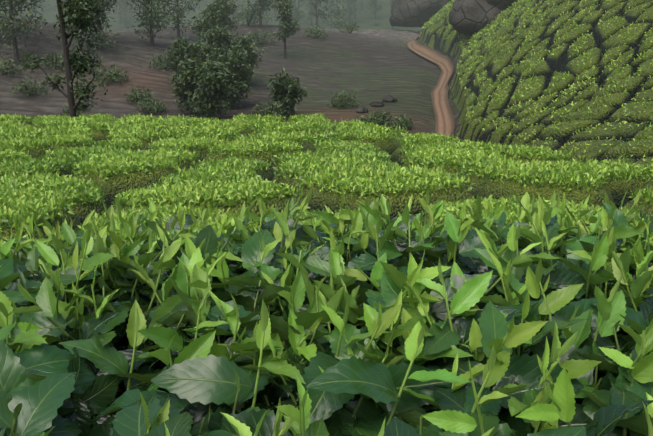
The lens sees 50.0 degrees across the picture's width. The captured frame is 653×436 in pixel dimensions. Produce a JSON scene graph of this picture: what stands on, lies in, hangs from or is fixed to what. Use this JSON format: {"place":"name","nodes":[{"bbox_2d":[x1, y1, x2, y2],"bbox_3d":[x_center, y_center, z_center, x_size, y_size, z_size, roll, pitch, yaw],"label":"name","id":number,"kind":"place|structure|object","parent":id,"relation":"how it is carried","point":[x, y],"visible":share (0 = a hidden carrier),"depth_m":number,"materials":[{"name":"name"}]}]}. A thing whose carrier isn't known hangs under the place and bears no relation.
{"place":"outdoors","nodes":[
{"label":"outdoors","id":0,"kind":"place"},
{"bbox_2d":[0,0,465,142],"bbox_3d":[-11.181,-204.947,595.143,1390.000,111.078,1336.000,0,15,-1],"label":"ground","id":1,"kind":"structure","parent":0,"point":[368,63],"depth_m":67.96,"materials":[{"name":"soil"}]},
{"bbox_2d":[0,56,22,75],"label":"shrub","id":2,"kind":"object","parent":1,"relation":"on","point":[5,69],"visible":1,"depth_m":59.02,"materials":[{"name":"green plant"}]},
{"bbox_2d":[5,1,29,17],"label":"forest tree","id":3,"kind":"object","parent":1,"relation":"on","point":[20,12],"visible":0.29,"depth_m":189.71,"materials":[{"name":"green plant"}]},
{"bbox_2d":[0,0,37,41],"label":"tree","id":4,"kind":"object","parent":1,"relation":"on","point":[23,1],"visible":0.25,"depth_m":63.94,"materials":[{"name":"green plant"}]},
{"bbox_2d":[0,0,49,62],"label":"tree","id":5,"kind":"object","parent":1,"relation":"on","point":[10,13],"visible":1,"depth_m":60.33,"materials":[{"name":"green plant"}]},
{"bbox_2d":[11,76,47,96],"bbox_3d":[-24.200,-10.754,56.858,2.908,1.738,2.733,0,15,-1],"label":"shrub","id":6,"kind":"object","parent":1,"relation":"on","point":[23,87],"visible":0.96,"depth_m":56.65,"materials":[{"name":"green plant"}]},
{"bbox_2d":[36,0,55,11],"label":"tree","id":7,"kind":"object","parent":1,"relation":"on","point":[43,4],"visible":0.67,"depth_m":234.41,"materials":[{"name":"green plant"}]},
{"bbox_2d":[40,52,64,69],"bbox_3d":[-23.655,-13.692,60.893,3.078,1.662,3.235,0,15,-1],"label":"shrub","id":8,"kind":"object","parent":1,"relation":"on","point":[55,65],"visible":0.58,"depth_m":60.54,"materials":[{"name":"green plant"}]},
{"bbox_2d":[18,0,117,117],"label":"silver oak","id":9,"kind":"object","parent":1,"relation":"on","point":[76,60],"visible":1,"depth_m":33.88,"materials":[{"name":"green plant"}]},
{"bbox_2d":[60,97,95,116],"bbox_3d":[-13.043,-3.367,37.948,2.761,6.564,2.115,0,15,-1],"label":"shrub","id":10,"kind":"object","parent":1,"relation":"on","point":[82,106],"visible":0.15,"depth_m":37.36,"materials":[{"name":"green plant"}]},
{"bbox_2d":[66,0,120,51],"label":"tree","id":11,"kind":"object","parent":1,"relation":"on","point":[107,6],"visible":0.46,"depth_m":65.46,"materials":[{"name":"green plant"}]},
{"bbox_2d":[96,64,128,82],"bbox_3d":[-18.354,-12.465,60.317,2.800,1.738,2.614,0,15,-1],"label":"shrub","id":12,"kind":"object","parent":1,"relation":"on","point":[117,72],"visible":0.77,"depth_m":60.18,"materials":[{"name":"green plant"}]},
{"bbox_2d":[109,1,126,23],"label":"forest tree","id":13,"kind":"object","parent":1,"relation":"on","point":[120,7],"visible":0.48,"depth_m":211.91,"materials":[{"name":"green plant"}]},
{"bbox_2d":[112,0,138,27],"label":"tree","id":14,"kind":"object","parent":1,"relation":"on","point":[121,18],"visible":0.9,"depth_m":204.79,"materials":[{"name":"green plant"}]},
{"bbox_2d":[123,85,153,102],"bbox_3d":[-15.405,-10.136,57.358,2.660,1.462,2.400,0,15,-1],"label":"shrub","id":15,"kind":"object","parent":1,"relation":"on","point":[133,93],"visible":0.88,"depth_m":57.10,"materials":[{"name":"green plant"}]},
{"bbox_2d":[135,96,166,113],"bbox_3d":[-13.812,-8.847,55.025,2.604,1.407,2.627,0,15,-1],"label":"shrub","id":16,"kind":"object","parent":1,"relation":"on","point":[150,107],"visible":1,"depth_m":54.74,"materials":[{"name":"green plant"}]},
{"bbox_2d":[126,0,176,46],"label":"tree","id":17,"kind":"object","parent":1,"relation":"on","point":[149,20],"visible":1,"depth_m":69.26,"materials":[{"name":"green plant"}]},
{"bbox_2d":[148,54,172,68],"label":"shrub","id":18,"kind":"object","parent":1,"relation":"on","point":[157,60],"visible":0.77,"depth_m":64.26,"materials":[{"name":"green plant"}]},
{"bbox_2d":[144,0,202,38],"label":"tree","id":19,"kind":"object","parent":1,"relation":"on","point":[177,8],"visible":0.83,"depth_m":80.07,"materials":[{"name":"green plant"}]},
{"bbox_2d":[157,36,193,86],"bbox_3d":[-12.254,-13.255,60.253,4.453,4.841,3.342,0,15,-1],"label":"tree","id":20,"kind":"object","parent":1,"relation":"on","point":[180,49],"visible":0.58,"depth_m":59.49,"materials":[{"name":"green plant"}]},
{"bbox_2d":[166,56,208,114],"bbox_3d":[-10.452,-10.184,54.415,3.566,4.686,3.668,0,15,-1],"label":"tree","id":21,"kind":"object","parent":1,"relation":"on","point":[188,71],"visible":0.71,"depth_m":53.68,"materials":[{"name":"green plant"}]},
{"bbox_2d":[195,3,210,22],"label":"forest tree","id":22,"kind":"object","parent":1,"relation":"on","point":[206,4],"visible":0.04,"depth_m":151.95,"materials":[{"name":"green plant"}]},
{"bbox_2d":[182,1,228,53],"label":"tree","id":23,"kind":"object","parent":1,"relation":"on","point":[213,16],"visible":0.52,"depth_m":67.71,"materials":[{"name":"green plant"}]},
{"bbox_2d":[187,39,226,75],"bbox_3d":[-10.265,-12.567,59.339,3.810,5.053,3.868,0,15,-1],"label":"tree","id":24,"kind":"object","parent":1,"relation":"on","point":[199,50],"visible":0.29,"depth_m":58.27,"materials":[{"name":"green plant"}]},
{"bbox_2d":[185,55,238,118],"bbox_3d":[-8.552,-9.500,52.322,3.706,5.175,3.811,8,17,29],"label":"tree","id":25,"kind":"object","parent":1,"relation":"on","point":[207,96],"visible":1,"depth_m":51.72,"materials":[{"name":"green plant"}]},
{"bbox_2d":[196,23,235,65],"bbox_3d":[-9.745,-14.886,63.400,4.740,5.542,3.922,0,15,-1],"label":"tree","id":26,"kind":"object","parent":1,"relation":"on","point":[219,37],"visible":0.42,"depth_m":62.60,"materials":[{"name":"green plant"}]},
{"bbox_2d":[207,0,238,41],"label":"tree","id":27,"kind":"object","parent":1,"relation":"on","point":[229,7],"visible":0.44,"depth_m":78.04,"materials":[{"name":"green plant"}]},
{"bbox_2d":[217,45,262,107],"bbox_3d":[-7.495,-11.418,56.995,4.576,5.234,3.754,0,15,-1],"label":"tree","id":28,"kind":"object","parent":1,"relation":"on","point":[234,59],"visible":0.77,"depth_m":56.52,"materials":[{"name":"green plant"}]},
{"bbox_2d":[229,0,251,23],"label":"forest tree","id":29,"kind":"object","parent":1,"relation":"on","point":[237,15],"visible":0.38,"depth_m":158.67,"materials":[{"name":"green plant"}]},
{"bbox_2d":[221,32,269,83],"bbox_3d":[-7.325,-14.197,63.185,4.423,5.096,3.953,0,15,-1],"label":"tree","id":30,"kind":"object","parent":1,"relation":"on","point":[242,40],"visible":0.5,"depth_m":62.25,"materials":[{"name":"green plant"}]},
{"bbox_2d":[234,10,265,25],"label":"shrub","id":31,"kind":"object","parent":1,"relation":"on","point":[247,21],"visible":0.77,"depth_m":93.37,"materials":[{"name":"green plant"}]},
{"bbox_2d":[241,4,258,23],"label":"forest tree","id":32,"kind":"object","parent":1,"relation":"on","point":[250,16],"visible":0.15,"depth_m":180.72,"materials":[{"name":"green plant"}]},
{"bbox_2d":[251,29,274,44],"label":"shrub","id":33,"kind":"object","parent":1,"relation":"on","point":[261,39],"visible":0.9,"depth_m":84.21,"materials":[{"name":"green plant"}]},
{"bbox_2d":[237,0,292,27],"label":"tree","id":34,"kind":"object","parent":1,"relation":"on","point":[261,7],"visible":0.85,"depth_m":91.87,"materials":[{"name":"green plant"}]},
{"bbox_2d":[257,0,277,24],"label":"forest tree","id":35,"kind":"object","parent":1,"relation":"on","point":[266,16],"visible":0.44,"depth_m":179.57,"materials":[{"name":"green plant"}]},
{"bbox_2d":[250,102,286,118],"bbox_3d":[-4.390,-8.150,53.640,2.891,1.607,3.147,0,15,-1],"label":"shrub","id":36,"kind":"object","parent":1,"relation":"on","point":[270,111],"visible":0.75,"depth_m":53.42,"materials":[{"name":"green plant"}]},
{"bbox_2d":[272,0,300,58],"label":"tree","id":37,"kind":"object","parent":1,"relation":"on","point":[288,28],"visible":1,"depth_m":77.47,"materials":[{"name":"green plant"}]},
{"bbox_2d":[266,67,307,118],"bbox_3d":[-3.025,-9.593,54.331,3.397,4.230,3.447,0,15,-1],"label":"tree","id":38,"kind":"object","parent":1,"relation":"on","point":[286,88],"visible":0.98,"depth_m":53.69,"materials":[{"name":"green plant"}]},
{"bbox_2d":[281,0,312,24],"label":"forest tree","id":39,"kind":"object","parent":1,"relation":"on","point":[297,17],"visible":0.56,"depth_m":168.42,"materials":[{"name":"green plant"}]},
{"bbox_2d":[293,0,301,26],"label":"forest tree","id":40,"kind":"object","parent":1,"relation":"on","point":[296,7],"visible":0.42,"depth_m":197.28,"materials":[{"name":"green plant"}]},
{"bbox_2d":[299,0,315,25],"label":"tree","id":41,"kind":"object","parent":1,"relation":"on","point":[311,10],"visible":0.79,"depth_m":197.61,"materials":[{"name":"green plant"}]},
{"bbox_2d":[303,25,327,37],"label":"shrub","id":42,"kind":"object","parent":1,"relation":"on","point":[318,33],"visible":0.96,"depth_m":88.39,"materials":[{"name":"green plant"}]},
{"bbox_2d":[306,0,332,28],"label":"forest tree","id":43,"kind":"object","parent":1,"relation":"on","point":[319,11],"visible":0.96,"depth_m":134.63,"materials":[{"name":"green plant"}]},
{"bbox_2d":[321,0,341,22],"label":"forest tree","id":44,"kind":"object","parent":1,"relation":"on","point":[330,7],"visible":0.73,"depth_m":193.18,"materials":[{"name":"green plant"}]},
{"bbox_2d":[323,5,350,28],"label":"forest tree","id":45,"kind":"object","parent":1,"relation":"on","point":[338,15],"visible":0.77,"depth_m":162.87,"materials":[{"name":"green plant"}]},
{"bbox_2d":[327,90,360,107],"bbox_3d":[1.441,-9.928,58.463,2.838,1.617,2.826,0,15,-1],"label":"shrub","id":46,"kind":"object","parent":1,"relation":"on","point":[342,101],"visible":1,"depth_m":58.21,"materials":[{"name":"green plant"}]},
{"bbox_2d":[342,0,355,18],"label":"forest tree","id":47,"kind":"object","parent":1,"relation":"on","point":[354,10],"visible":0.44,"depth_m":205.98,"materials":[{"name":"green plant"}]},
{"bbox_2d":[337,19,362,32],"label":"shrub","id":48,"kind":"object","parent":1,"relation":"on","point":[351,30],"visible":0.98,"depth_m":96.89,"materials":[{"name":"green plant"}]},
{"bbox_2d":[340,0,363,21],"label":"tree","id":49,"kind":"object","parent":1,"relation":"on","point":[351,7],"visible":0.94,"depth_m":198.57,"materials":[{"name":"green plant"}]},
{"bbox_2d":[356,107,367,112],"bbox_3d":[2.868,-8.726,56.633,1.044,0.535,0.832,0,15,-1],"label":"stone","id":50,"kind":"object","parent":1,"relation":"on","point":[361,109],"visible":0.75,"depth_m":56.37,"materials":[{"name":"grey stone"}]},
{"bbox_2d":[355,113,379,125],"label":"shrub","id":51,"kind":"object","parent":1,"relation":"on","point":[369,118],"visible":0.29,"depth_m":51.75,"materials":[{"name":"green plant"}]},
{"bbox_2d":[370,20,380,25],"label":"shrub","id":52,"kind":"object","parent":1,"relation":"on","point":[374,22],"visible":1,"depth_m":194.63,"materials":[{"name":"green plant"}]},
{"bbox_2d":[367,0,384,18],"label":"tree","id":53,"kind":"object","parent":1,"relation":"on","point":[374,5],"visible":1,"depth_m":203.90,"materials":[{"name":"green plant"}]},
{"bbox_2d":[369,101,383,106],"bbox_3d":[4.242,-9.594,58.871,1.265,0.559,0.902,0,15,-1],"label":"stone","id":54,"kind":"object","parent":1,"relation":"on","point":[376,104],"visible":0.85,"depth_m":58.53,"materials":[{"name":"grey stone"}]},
{"bbox_2d":[368,110,391,125],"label":"shrub","id":55,"kind":"object","parent":1,"relation":"on","point":[383,118],"visible":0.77,"depth_m":52.58,"materials":[{"name":"green plant"}]},
{"bbox_2d":[382,95,396,102],"bbox_3d":[5.490,-10.329,60.693,1.327,0.652,1.021,0,15,-1],"label":"stone","id":56,"kind":"object","parent":1,"relation":"on","point":[388,98],"visible":0.83,"depth_m":60.30,"materials":[{"name":"grey stone"}]},
{"bbox_2d":[389,0,394,28],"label":"tree","id":57,"kind":"object","parent":1,"relation":"on","point":[391,2],"visible":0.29,"depth_m":186.53,"materials":[{"name":"green plant"}]},
{"bbox_2d":[389,113,413,129],"bbox_3d":[5.556,-7.078,52.245,2.068,1.402,2.274,0,15,-1],"label":"shrub","id":58,"kind":"object","parent":1,"relation":"on","point":[401,120],"visible":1,"depth_m":52.11,"materials":[{"name":"green plant"}]},
{"bbox_2d":[389,0,450,26],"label":"boulder","id":59,"kind":"object","parent":1,"relation":"on","point":[411,13],"visible":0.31,"depth_m":112.27,"materials":[{"name":"grey stone"}]},
{"bbox_2d":[448,0,502,33],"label":"hill boulder","id":60,"kind":"object","parent":1,"relation":"on","point":[469,16],"visible":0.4,"depth_m":74.56,"materials":[{"name":"grey stone"}]},
{"bbox_2d":[486,0,517,9],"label":"boulder","id":61,"kind":"object","parent":1,"relation":"on","point":[502,4],"visible":0.15,"depth_m":73.54,"materials":[{"name":"grey stone"}]},
{"bbox_2d":[0,186,652,435],"bbox_3d":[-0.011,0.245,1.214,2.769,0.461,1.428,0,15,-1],"label":"tea plants","id":62,"kind":"object","parent":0,"point":[45,371],"visible":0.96,"depth_m":1.10,"materials":[{"name":"green plant"}]},
{"bbox_2d":[0,120,652,258],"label":"tea field","id":63,"kind":"structure","parent":0,"point":[613,189],"depth_m":8.57,"materials":[{"name":"green plant"}]},
{"bbox_2d":[0,113,420,144],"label":"tea bushes","id":64,"kind":"object","parent":63,"relation":"on","point":[154,127],"visible":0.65,"depth_m":19.26,"materials":[{"name":"green plant"}]},
{"bbox_2d":[0,189,646,281],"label":"tea bushes","id":65,"kind":"object","parent":63,"relation":"on","point":[69,233],"visible":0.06,"depth_m":1.90,"materials":[{"name":"green plant"}]},
{"bbox_2d":[0,129,652,194],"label":"tea bushes","id":66,"kind":"object","parent":63,"relation":"on","point":[337,160],"visible":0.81,"depth_m":10.76,"materials":[{"name":"green plant"}]},
{"bbox_2d":[0,173,652,256],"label":"tea bushes","id":67,"kind":"object","parent":63,"relation":"on","point":[24,202],"visible":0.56,"depth_m":6.91,"materials":[{"name":"green plant"}]},
{"bbox_2d":[406,31,454,135],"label":"dirt track","id":68,"kind":"structure","parent":0,"point":[444,121],"depth_m":65.23,"materials":[{"name":"brown soil"}]},
{"bbox_2d":[418,0,652,172],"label":"tea-covered hillside","id":69,"kind":"structure","parent":0,"point":[557,63],"depth_m":44.14,"materials":[{"name":"green plant"}]},
{"bbox_2d":[422,0,652,165],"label":"tea bushes","id":70,"kind":"object","parent":69,"relation":"on","point":[522,62],"visible":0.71,"depth_m":46.13,"materials":[{"name":"green plant"}]}
]}

